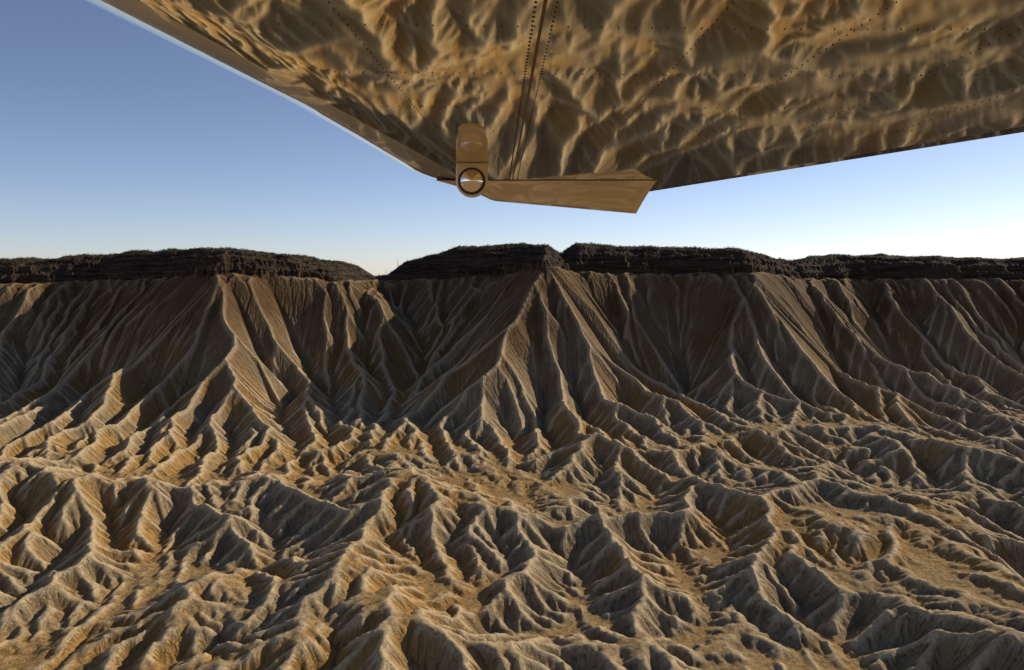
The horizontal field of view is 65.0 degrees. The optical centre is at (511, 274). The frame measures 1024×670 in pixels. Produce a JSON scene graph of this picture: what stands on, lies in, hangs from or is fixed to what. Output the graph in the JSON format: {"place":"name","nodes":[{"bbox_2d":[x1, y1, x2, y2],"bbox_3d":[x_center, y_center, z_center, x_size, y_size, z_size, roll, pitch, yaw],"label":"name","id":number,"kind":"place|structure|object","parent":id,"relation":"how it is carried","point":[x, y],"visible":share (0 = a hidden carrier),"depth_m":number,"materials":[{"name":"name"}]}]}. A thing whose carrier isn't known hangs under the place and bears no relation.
{"place":"outdoors","nodes":[
{"label":"outdoors","id":0,"kind":"place"},
{"bbox_2d":[0,243,1023,669],"bbox_3d":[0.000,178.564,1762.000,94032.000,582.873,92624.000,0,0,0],"label":"desert terrain","id":1,"kind":"structure","parent":0,"point":[542,457],"depth_m":1599.11,"materials":[{"name":"brown soil"}]},
{"bbox_2d":[0,242,1023,277],"bbox_3d":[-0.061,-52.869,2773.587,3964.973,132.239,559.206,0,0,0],"label":"pinyon trees","id":2,"kind":"object","parent":1,"relation":"on","point":[530,244],"visible":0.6,"depth_m":2773.05,"materials":[{"name":"green plant"}]},
{"bbox_2d":[0,0,1023,275],"label":"sky","id":3,"kind":"structure","parent":0,"point":[117,137],"materials":[{"name":"blue"}]},
{"bbox_2d":[85,0,1023,213],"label":"aircraft wing","id":4,"kind":"structure","parent":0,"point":[625,106],"depth_m":2.06,"materials":[{"name":"polished bare aluminium metal"}]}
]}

